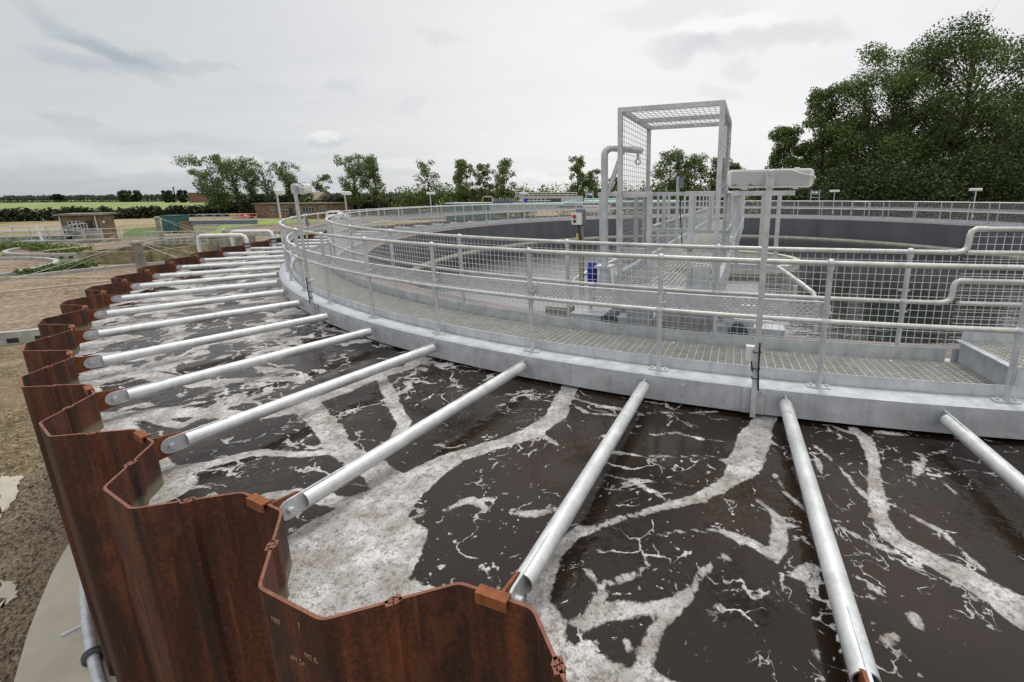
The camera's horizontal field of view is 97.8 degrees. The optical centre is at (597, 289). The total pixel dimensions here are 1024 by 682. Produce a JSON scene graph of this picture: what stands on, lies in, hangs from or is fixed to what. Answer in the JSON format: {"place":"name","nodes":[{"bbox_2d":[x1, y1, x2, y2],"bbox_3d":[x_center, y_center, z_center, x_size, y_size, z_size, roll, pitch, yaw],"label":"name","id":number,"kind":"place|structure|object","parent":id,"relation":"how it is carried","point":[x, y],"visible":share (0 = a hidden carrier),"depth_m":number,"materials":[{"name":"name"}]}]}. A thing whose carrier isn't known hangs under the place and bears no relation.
{"place":"outdoors","nodes":[
{"label":"outdoors","id":0,"kind":"place"},
{"bbox_2d":[0,343,44,476],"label":"soil path","id":1,"kind":"structure","parent":0,"point":[13,368],"depth_m":10.03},
{"bbox_2d":[0,214,317,232],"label":"sand track","id":2,"kind":"structure","parent":0,"point":[118,222],"depth_m":90.87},
{"bbox_2d":[0,200,493,211],"bbox_3d":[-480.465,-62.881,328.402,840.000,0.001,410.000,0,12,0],"label":"field","id":3,"kind":"structure","parent":0,"point":[95,205],"depth_m":315.25,"materials":[{"name":"plant"}]},
{"bbox_2d":[116,190,142,201],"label":"tree","id":4,"kind":"object","parent":3,"relation":"on","point":[124,196],"visible":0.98,"depth_m":506.89,"materials":[{"name":"green plant"}]},
{"bbox_2d":[161,190,175,202],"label":"tree","id":5,"kind":"object","parent":3,"relation":"on","point":[168,194],"visible":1,"depth_m":418.13,"materials":[{"name":"green plant"}]},
{"bbox_2d":[176,189,187,202],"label":"tree","id":6,"kind":"object","parent":3,"relation":"on","point":[181,199],"visible":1,"depth_m":408.93,"materials":[{"name":"green plant"}]},
{"bbox_2d":[188,193,206,202],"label":"farm building","id":7,"kind":"structure","parent":3,"relation":"on","point":[194,198],"depth_m":411.06,"materials":[{"name":"red brick"}]},
{"bbox_2d":[0,197,984,266],"bbox_3d":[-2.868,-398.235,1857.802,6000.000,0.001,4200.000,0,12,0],"label":"ground","id":8,"kind":"structure","parent":0,"point":[211,228],"depth_m":75.72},
{"bbox_2d":[0,257,59,276],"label":"filter bed","id":9,"kind":"object","parent":8,"relation":"on","point":[9,266],"visible":0.59,"depth_m":32.95,"materials":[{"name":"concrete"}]},
{"bbox_2d":[0,225,60,242],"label":"plant platform","id":10,"kind":"structure","parent":8,"relation":"on","point":[10,239],"depth_m":50.88,"materials":[{"name":"metal"}]},
{"bbox_2d":[0,465,68,681],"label":"gravel strip","id":11,"kind":"object","parent":8,"relation":"on","point":[9,563],"visible":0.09,"depth_m":6.39,"materials":[{"name":"gravel"}]},
{"bbox_2d":[0,581,18,609],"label":"concrete slab","id":12,"kind":"structure","parent":11,"relation":"on","point":[7,588],"depth_m":5.67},
{"bbox_2d":[0,475,23,519],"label":"concrete slab","id":13,"kind":"structure","parent":11,"relation":"on","point":[8,487],"depth_m":7.65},
{"bbox_2d":[0,406,62,681],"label":"loose stones","id":14,"kind":"object","parent":11,"relation":"on","point":[28,624],"visible":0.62,"depth_m":6.07,"materials":[{"name":"gravel"}]},
{"bbox_2d":[14,544,116,681],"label":"concrete apron","id":15,"kind":"object","parent":11,"relation":"on","point":[49,654],"visible":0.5,"depth_m":5.05,"materials":[{"name":"concrete"}]},
{"bbox_2d":[60,577,106,681],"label":"ring pipe","id":16,"kind":"object","parent":11,"relation":"on","point":[92,656],"visible":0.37,"depth_m":4.86,"materials":[{"name":"metal"}]},
{"bbox_2d":[0,240,94,252],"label":"weeds","id":17,"kind":"object","parent":8,"relation":"on","point":[36,246],"visible":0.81,"depth_m":41.00,"materials":[{"name":"green plant"}]},
{"bbox_2d":[13,259,108,275],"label":"weeds","id":18,"kind":"object","parent":8,"relation":"on","point":[26,271],"visible":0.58,"depth_m":29.65,"materials":[{"name":"green plant"}]},
{"bbox_2d":[5,228,120,243],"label":"plant platform","id":19,"kind":"structure","parent":8,"relation":"on","point":[46,240],"depth_m":47.97,"materials":[{"name":"metal"}]},
{"bbox_2d":[42,212,117,239],"bbox_3d":[-60.738,-7.266,51.785,4.612,3.400,6.530,-8,14,-30],"label":"brick hut","id":20,"kind":"object","parent":8,"relation":"on","point":[86,222],"visible":0.81,"depth_m":50.69,"materials":[{"name":"brick"}]},
{"bbox_2d":[0,240,191,345],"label":"filter bed","id":21,"kind":"object","parent":8,"relation":"on","point":[28,302],"visible":0.26,"depth_m":22.56,"materials":[{"name":"gravel"}]},
{"bbox_2d":[0,204,214,221],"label":"hedge","id":22,"kind":"object","parent":8,"relation":"on","point":[18,214],"visible":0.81,"depth_m":104.41,"materials":[{"name":"green plant"}]},
{"bbox_2d":[2,216,279,258],"bbox_3d":[-46.346,-6.230,46.568,20.582,3.068,20.582,0,12,0],"label":"filter bed","id":23,"kind":"object","parent":8,"relation":"on","point":[22,252],"visible":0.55,"depth_m":45.38,"materials":[{"name":"concrete"}]},
{"bbox_2d":[76,231,210,263],"bbox_3d":[-37.406,-3.623,36.602,5.560,2.074,5.780,-1,12,-2],"label":"concrete channel","id":24,"kind":"object","parent":8,"relation":"on","point":[124,255],"visible":0.92,"depth_m":35.18,"materials":[{"name":"concrete"}]},
{"bbox_2d":[123,227,163,237],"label":"grass verge","id":25,"kind":"object","parent":8,"relation":"on","point":[136,232],"depth_m":64.30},
{"bbox_2d":[159,215,193,232],"bbox_3d":[-60.885,-9.569,63.766,3.135,2.500,1.935,1,12,8],"label":"kiosk","id":26,"kind":"object","parent":8,"relation":"on","point":[181,220],"visible":0.86,"depth_m":63.00,"materials":[{"name":"teal metal"}]},
{"bbox_2d":[170,153,236,215],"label":"tree","id":27,"kind":"object","parent":8,"relation":"on","point":[219,199],"visible":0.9,"depth_m":113.53,"materials":[{"name":"green plant"}]},
{"bbox_2d":[152,224,255,250],"bbox_3d":[-38.583,-5.175,43.436,5.812,2.224,5.280,-1,12,-4],"label":"concrete channel","id":28,"kind":"object","parent":8,"relation":"on","point":[216,242],"visible":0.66,"depth_m":42.55,"materials":[{"name":"concrete"}]},
{"bbox_2d":[213,158,243,212],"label":"tree","id":29,"kind":"object","parent":8,"relation":"on","point":[234,185],"visible":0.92,"depth_m":113.63,"materials":[{"name":"green plant"}]},
{"bbox_2d":[204,198,252,215],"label":"hedge","id":30,"kind":"object","parent":8,"relation":"on","point":[234,209],"visible":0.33,"depth_m":117.79,"materials":[{"name":"green plant"}]},
{"bbox_2d":[226,156,258,215],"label":"tree","id":31,"kind":"object","parent":8,"relation":"on","point":[250,188],"visible":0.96,"depth_m":113.74,"materials":[{"name":"green plant"}]},
{"bbox_2d":[0,198,495,202],"bbox_3d":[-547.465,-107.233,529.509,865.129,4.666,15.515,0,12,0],"label":"hedgerow","id":32,"kind":"object","parent":8,"relation":"on","point":[24,201],"visible":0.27,"depth_m":525.29,"materials":[{"name":"green plant"}]},
{"bbox_2d":[246,160,275,197],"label":"tree","id":33,"kind":"object","parent":8,"relation":"on","point":[266,189],"visible":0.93,"depth_m":114.10,"materials":[{"name":"green plant"}]},
{"bbox_2d":[214,219,325,237],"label":"grass verge","id":34,"kind":"object","parent":8,"relation":"on","point":[218,229],"depth_m":86.56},
{"bbox_2d":[192,214,257,224],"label":"plant platform","id":35,"kind":"structure","parent":34,"relation":"on","point":[209,222],"depth_m":80.49,"materials":[{"name":"metal"}]},
{"bbox_2d":[222,216,380,233],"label":"filter bed","id":36,"kind":"object","parent":34,"relation":"on","point":[274,228],"visible":0.39,"depth_m":69.60,"materials":[{"name":"gravel"}]},
{"bbox_2d":[270,161,300,198],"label":"tree","id":37,"kind":"object","parent":8,"relation":"on","point":[288,179],"visible":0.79,"depth_m":113.37,"materials":[{"name":"green plant"}]},
{"bbox_2d":[235,191,365,215],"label":"hedge","id":38,"kind":"object","parent":8,"relation":"on","point":[256,198],"visible":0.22,"depth_m":113.06,"materials":[{"name":"green plant"}]},
{"bbox_2d":[251,202,354,217],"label":"brick building","id":39,"kind":"structure","parent":8,"relation":"on","point":[268,210],"depth_m":103.76,"materials":[{"name":"brick"}]},
{"bbox_2d":[298,182,316,202],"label":"tree","id":40,"kind":"object","parent":8,"relation":"on","point":[304,198],"visible":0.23,"depth_m":111.41,"materials":[{"name":"green plant"}]},
{"bbox_2d":[310,174,332,194],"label":"tree","id":41,"kind":"object","parent":8,"relation":"on","point":[324,178],"visible":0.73,"depth_m":125.88,"materials":[{"name":"green plant"}]},
{"bbox_2d":[0,190,746,200],"bbox_3d":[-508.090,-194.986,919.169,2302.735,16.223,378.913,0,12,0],"label":"hedgerow","id":42,"kind":"object","parent":8,"relation":"on","point":[81,197],"visible":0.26,"depth_m":904.05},
{"bbox_2d":[3,189,746,198],"bbox_3d":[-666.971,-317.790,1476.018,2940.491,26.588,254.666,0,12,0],"label":"woodland","id":43,"kind":"object","parent":8,"relation":"on","point":[207,194],"visible":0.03,"depth_m":1469.68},
{"bbox_2d":[444,202,494,220],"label":"storage tank","id":44,"kind":"object","parent":8,"relation":"on","point":[468,209],"visible":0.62,"depth_m":73.21,"materials":[{"name":"metal"}]},
{"bbox_2d":[20,213,1023,681],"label":"sheet pile wall","id":45,"kind":"structure","parent":8,"relation":"on","point":[192,589],"depth_m":2.58,"materials":[{"name":"brown"}]},
{"bbox_2d":[94,288,287,318],"bbox_3d":[-6.918,0.209,7.748,2.623,0.124,0.108,-11,16,-41],"label":"strut","id":46,"kind":"object","parent":45,"relation":"attached to","point":[140,309],"visible":0.85,"depth_m":7.55,"materials":[{"name":"metal"}]},
{"bbox_2d":[83,299,303,339],"bbox_3d":[-5.949,0.412,6.783,0.108,0.124,2.623,11,17,42],"label":"strut","id":47,"kind":"object","parent":45,"relation":"attached to","point":[105,332],"visible":0.88,"depth_m":6.53,"materials":[{"name":"metal"}]},
{"bbox_2d":[111,279,280,301],"bbox_3d":[-7.781,-0.002,8.752,2.623,0.124,0.108,-10,15,-37],"label":"strut","id":48,"kind":"object","parent":45,"relation":"attached to","point":[128,297],"visible":0.87,"depth_m":8.58,"materials":[{"name":"metal"}]},
{"bbox_2d":[131,272,279,289],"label":"strut","id":49,"kind":"object","parent":45,"relation":"attached to","point":[194,281],"visible":0.87,"depth_m":9.65,"materials":[{"name":"metal"}]},
{"bbox_2d":[83,312,331,367],"bbox_3d":[-4.867,0.604,5.865,0.108,0.124,2.623,9,16,38],"label":"strut","id":50,"kind":"object","parent":45,"relation":"attached to","point":[109,359],"visible":0.91,"depth_m":5.55,"materials":[{"name":"metal"}]},
{"bbox_2d":[152,265,281,278],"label":"strut","id":51,"kind":"object","parent":45,"relation":"attached to","point":[199,273],"visible":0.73,"depth_m":10.75,"materials":[{"name":"metal"}]},
{"bbox_2d":[196,233,251,251],"bbox_3d":[-12.764,0.029,15.404,1.596,3.985,0.230,-3,13,-12],"label":"bent pipe","id":52,"kind":"object","parent":45,"relation":"attached to","point":[247,246],"visible":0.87,"depth_m":14.97,"materials":[{"name":"metal"}]},
{"bbox_2d":[176,259,284,269],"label":"strut","id":53,"kind":"object","parent":45,"relation":"attached to","point":[197,266],"visible":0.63,"depth_m":11.92,"materials":[{"name":"metal"}]},
{"bbox_2d":[105,326,374,404],"bbox_3d":[-3.735,0.772,5.050,0.108,0.124,2.623,8,15,33],"label":"strut","id":54,"kind":"object","parent":45,"relation":"attached to","point":[132,393],"visible":0.87,"depth_m":4.66,"materials":[{"name":"metal"}]},
{"bbox_2d":[199,254,295,261],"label":"strut","id":55,"kind":"object","parent":45,"relation":"attached to","point":[239,258],"visible":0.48,"depth_m":13.11,"materials":[{"name":"metal"}]},
{"bbox_2d":[230,229,276,246],"bbox_3d":[-13.078,-0.336,17.095,1.596,3.985,0.230,-2,12,-7],"label":"bent pipe","id":56,"kind":"object","parent":45,"relation":"attached to","point":[273,239],"visible":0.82,"depth_m":16.68,"materials":[{"name":"metal"}]},
{"bbox_2d":[223,250,300,255],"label":"strut","id":57,"kind":"object","parent":45,"relation":"attached to","point":[249,253],"visible":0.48,"depth_m":14.34,"materials":[{"name":"metal"}]},
{"bbox_2d":[251,245,316,250],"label":"strut","id":58,"kind":"object","parent":45,"relation":"attached to","point":[266,248],"visible":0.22,"depth_m":15.65,"materials":[{"name":"metal"}]},
{"bbox_2d":[160,342,437,453],"bbox_3d":[-2.554,0.919,4.334,0.108,0.124,2.623,6,14,29],"label":"strut","id":59,"kind":"object","parent":45,"relation":"attached to","point":[181,441],"visible":0.91,"depth_m":3.86,"materials":[{"name":"metal"}]},
{"bbox_2d":[279,359,525,520],"bbox_3d":[-1.291,1.048,3.698,0.108,0.124,2.623,5,13,24],"label":"strut","id":60,"kind":"object","parent":45,"relation":"attached to","point":[302,500],"visible":0.85,"depth_m":3.15,"materials":[{"name":"metal"}]},
{"bbox_2d":[509,378,648,602],"bbox_3d":[0.049,1.157,3.153,0.108,0.124,2.623,4,13,20],"label":"strut","id":61,"kind":"object","parent":45,"relation":"attached to","point":[537,559],"visible":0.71,"depth_m":2.54,"materials":[{"name":"metal"}]},
{"bbox_2d":[779,395,881,681],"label":"strut","id":62,"kind":"object","parent":45,"relation":"attached to","point":[855,645],"visible":0.92,"depth_m":2.12,"materials":[{"name":"metal"}]},
{"bbox_2d":[940,410,1023,498],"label":"strut","id":63,"kind":"object","parent":45,"relation":"attached to","point":[1006,472],"visible":0.85,"depth_m":3.04,"materials":[{"name":"metal"}]},
{"bbox_2d":[328,208,755,221],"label":"yard","id":64,"kind":"structure","parent":8,"relation":"on","point":[554,213],"depth_m":109.63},
{"bbox_2d":[332,153,379,215],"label":"tree","id":65,"kind":"object","parent":64,"relation":"on","point":[355,198],"visible":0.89,"depth_m":108.65,"materials":[{"name":"green plant"}]},
{"bbox_2d":[362,156,390,215],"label":"tree","id":66,"kind":"object","parent":64,"relation":"on","point":[372,164],"visible":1,"depth_m":108.41,"materials":[{"name":"green plant"}]},
{"bbox_2d":[337,190,416,214],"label":"hedge","id":67,"kind":"object","parent":64,"relation":"on","point":[370,205],"visible":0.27,"depth_m":115.82,"materials":[{"name":"green plant"}]},
{"bbox_2d":[412,158,440,212],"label":"tree","id":68,"kind":"object","parent":64,"relation":"on","point":[424,168],"visible":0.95,"depth_m":101.12,"materials":[{"name":"green plant"}]},
{"bbox_2d":[451,157,481,201],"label":"tree","id":69,"kind":"object","parent":64,"relation":"on","point":[458,177],"visible":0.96,"depth_m":100.73,"materials":[{"name":"green plant"}]},
{"bbox_2d":[386,181,547,216],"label":"hedge","id":70,"kind":"object","parent":64,"relation":"on","point":[415,197],"visible":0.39,"depth_m":103.10,"materials":[{"name":"green plant"}]},
{"bbox_2d":[474,163,494,201],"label":"tree","id":71,"kind":"object","parent":64,"relation":"on","point":[481,176],"visible":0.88,"depth_m":101.68,"materials":[{"name":"green plant"}]},
{"bbox_2d":[491,157,517,216],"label":"tree","id":72,"kind":"object","parent":64,"relation":"on","point":[503,170],"visible":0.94,"depth_m":100.85,"materials":[{"name":"green plant"}]},
{"bbox_2d":[469,181,595,201],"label":"hedge","id":73,"kind":"object","parent":64,"relation":"on","point":[547,188],"visible":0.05,"depth_m":139.07,"materials":[{"name":"green plant"}]},
{"bbox_2d":[566,155,587,195],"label":"tree","id":74,"kind":"object","parent":64,"relation":"on","point":[577,166],"visible":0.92,"depth_m":100.85,"materials":[{"name":"green plant"}]},
{"bbox_2d":[584,168,600,213],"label":"tree","id":75,"kind":"object","parent":64,"relation":"on","point":[591,181],"visible":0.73,"depth_m":101.29,"materials":[{"name":"green plant"}]},
{"bbox_2d":[650,146,690,213],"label":"tree","id":76,"kind":"object","parent":64,"relation":"on","point":[660,173],"visible":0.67,"depth_m":76.38,"materials":[{"name":"green plant"}]},
{"bbox_2d":[677,152,710,212],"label":"tree","id":77,"kind":"object","parent":64,"relation":"on","point":[696,160],"visible":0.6,"depth_m":76.98,"materials":[{"name":"green plant"}]},
{"bbox_2d":[706,157,735,212],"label":"tree","id":78,"kind":"object","parent":64,"relation":"on","point":[711,182],"visible":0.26,"depth_m":77.46,"materials":[{"name":"green plant"}]},
{"bbox_2d":[482,192,675,212],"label":"inlet works","id":79,"kind":"structure","parent":8,"relation":"on","point":[542,199],"depth_m":58.75,"materials":[{"name":"metal"}]},
{"bbox_2d":[556,176,673,214],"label":"hedge","id":80,"kind":"object","parent":8,"relation":"on","point":[598,187],"visible":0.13,"depth_m":107.22,"materials":[{"name":"green plant"}]},
{"bbox_2d":[340,217,1023,358],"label":"clarifier tank","id":81,"kind":"object","parent":8,"relation":"on","point":[940,236],"visible":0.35,"depth_m":26.05,"materials":[{"name":"beige concrete"}]},
{"bbox_2d":[279,214,1023,439],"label":"walkway","id":82,"kind":"structure","parent":81,"relation":"attached to","point":[915,388],"depth_m":4.60,"materials":[{"name":"metal"}]},
{"bbox_2d":[290,183,318,314],"bbox_3d":[-4.581,-0.583,6.969,0.670,2.152,0.189,10,16,40],"label":"lamp post","id":83,"kind":"object","parent":82,"relation":"attached to","point":[301,188],"visible":0.95,"depth_m":6.88,"materials":[{"name":"metal"}]},
{"bbox_2d":[278,200,1023,403],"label":"handrail","id":84,"kind":"object","parent":82,"relation":"attached to","point":[824,321],"visible":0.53,"depth_m":4.20,"materials":[{"name":"metal"}]},
{"bbox_2d":[281,206,1023,318],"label":"cable tray","id":85,"kind":"object","parent":84,"relation":"attached to","point":[534,291],"visible":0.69,"depth_m":4.71,"materials":[{"name":"metal"}]},
{"bbox_2d":[325,201,1023,347],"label":"handrail","id":86,"kind":"object","parent":82,"relation":"on","point":[902,302],"visible":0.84,"depth_m":5.19,"materials":[{"name":"metal"}]},
{"bbox_2d":[727,167,815,417],"bbox_3d":[1.402,0.071,3.760,0.670,2.152,0.190,3,13,16],"label":"lamp post","id":87,"kind":"object","parent":82,"relation":"attached to","point":[753,401],"visible":1,"depth_m":3.60,"materials":[{"name":"metal"}]},
{"bbox_2d":[955,332,1023,385],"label":"step platform","id":88,"kind":"structure","parent":82,"relation":"on","point":[986,355],"depth_m":4.14,"materials":[{"name":"metal"}]},
{"bbox_2d":[545,303,784,337],"bbox_3d":[0.794,0.315,5.817,3.100,0.445,0.534,4,13,19],"label":"end carriage","id":89,"kind":"object","parent":81,"relation":"on","point":[678,319],"visible":0.45,"depth_m":5.69,"materials":[{"name":"metal"}]},
{"bbox_2d":[571,209,585,295],"bbox_3d":[-0.257,-0.495,6.176,0.151,1.250,0.198,19,23,56],"label":"control box","id":90,"kind":"object","parent":89,"relation":"attached to","point":[579,218],"visible":0.88,"depth_m":6.12,"materials":[{"name":"white"}]},
{"bbox_2d":[598,190,794,311],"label":"scraper bridge","id":91,"kind":"structure","parent":89,"relation":"on","point":[692,234],"depth_m":6.57,"materials":[{"name":"metal"}]},
{"bbox_2d":[587,261,596,300],"bbox_3d":[-0.073,-0.110,6.202,0.138,0.585,0.159,4,13,19],"label":"drive motor","id":92,"kind":"object","parent":91,"relation":"on","point":[589,270],"visible":0.54,"depth_m":6.14,"materials":[{"name":"blue paint"}]},
{"bbox_2d":[594,144,642,295],"bbox_3d":[0.267,-0.946,6.031,0.747,2.007,0.417,-1,12,-3],"label":"davit","id":93,"kind":"object","parent":91,"relation":"on","point":[606,188],"visible":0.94,"depth_m":5.94,"materials":[{"name":"metal"}]},
{"bbox_2d":[617,100,731,288],"bbox_3d":[1.088,-1.200,5.962,1.225,2.200,1.595,4,13,19],"label":"cage","id":94,"kind":"object","parent":91,"relation":"on","point":[723,117],"visible":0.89,"depth_m":5.59,"materials":[{"name":"metal"}]},
{"bbox_2d":[674,176,683,243],"bbox_3d":[1.772,-1.691,9.475,0.180,1.461,0.130,4,13,19],"label":"instrument post","id":95,"kind":"object","parent":91,"relation":"on","point":[679,182],"visible":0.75,"depth_m":9.46,"materials":[{"name":"metal"}]},
{"bbox_2d":[396,236,1023,344],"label":"water","id":96,"kind":"structure","parent":81,"relation":"in","point":[750,282],"depth_m":15.41,"materials":[{"name":"black liquid"}]},
{"bbox_2d":[776,265,818,331],"bbox_3d":[2.543,0.086,5.772,0.190,0.672,1.032,-2,12,-6],"label":"handrail","id":97,"kind":"object","parent":81,"relation":"on","point":[789,275],"visible":0.64,"depth_m":5.55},
{"bbox_2d":[755,123,806,213],"bbox_3d":[25.860,-15.864,61.984,8.176,14.350,7.693,-4,13,-18],"label":"tree","id":98,"kind":"object","parent":8,"relation":"on","point":[787,138],"visible":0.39,"depth_m":60.29,"materials":[{"name":"green plant"}]},
{"bbox_2d":[728,162,878,214],"bbox_3d":[21.985,-8.754,46.655,15.694,9.275,8.834,0,12,0],"label":"thicket","id":99,"kind":"object","parent":8,"relation":"on","point":[800,194],"visible":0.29,"depth_m":45.09,"materials":[{"name":"green plant"}]},
{"bbox_2d":[795,81,851,212],"bbox_3d":[30.076,-17.981,59.623,8.806,19.438,8.608,-9,15,-34],"label":"tree","id":100,"kind":"object","parent":8,"relation":"on","point":[818,99],"visible":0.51,"depth_m":58.02,"materials":[{"name":"green plant"}]},
{"bbox_2d":[785,111,924,215],"bbox_3d":[40.710,-17.793,68.412,21.156,17.583,21.347,0,12,0],"label":"tree","id":101,"kind":"object","parent":8,"relation":"on","point":[859,125],"visible":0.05,"depth_m":62.94,"materials":[{"name":"green plant"}]},
{"bbox_2d":[794,147,966,217],"bbox_3d":[30.020,-8.873,44.813,18.435,10.988,9.553,0,12,0],"label":"thicket","id":102,"kind":"object","parent":8,"relation":"on","point":[873,192],"visible":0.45,"depth_m":44.04,"materials":[{"name":"green plant"}]},
{"bbox_2d":[821,39,961,214],"bbox_3d":[36.822,-18.950,55.866,15.611,22.825,15.131,-6,13,-25],"label":"tree","id":103,"kind":"object","parent":8,"relation":"on","point":[854,142],"visible":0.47,"depth_m":54.04,"materials":[{"name":"green plant"}]},
{"bbox_2d":[866,3,1023,216],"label":"tree","id":104,"kind":"object","parent":8,"relation":"on","point":[971,57],"visible":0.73,"depth_m":46.87,"materials":[{"name":"green plant"}]},
{"bbox_2d":[878,138,1023,220],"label":"thicket","id":105,"kind":"object","parent":8,"relation":"on","point":[992,188],"visible":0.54,"depth_m":41.99,"materials":[{"name":"green plant"}]},
{"bbox_2d":[900,110,1023,218],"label":"tree","id":106,"kind":"object","parent":8,"relation":"on","point":[1012,141],"visible":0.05,"depth_m":62.33,"materials":[{"name":"green plant"}]},
{"bbox_2d":[972,59,1023,207],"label":"tree","id":107,"kind":"object","parent":8,"relation":"on","point":[1014,144],"visible":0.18,"depth_m":46.83,"materials":[{"name":"green plant"}]},
{"bbox_2d":[0,0,1023,196],"label":"sky","id":108,"kind":"structure","parent":0,"point":[98,97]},
{"bbox_2d":[74,241,1023,681],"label":"water","id":109,"kind":"structure","parent":0,"point":[686,551],"depth_m":2.86,"materials":[{"name":"brown liquid"}]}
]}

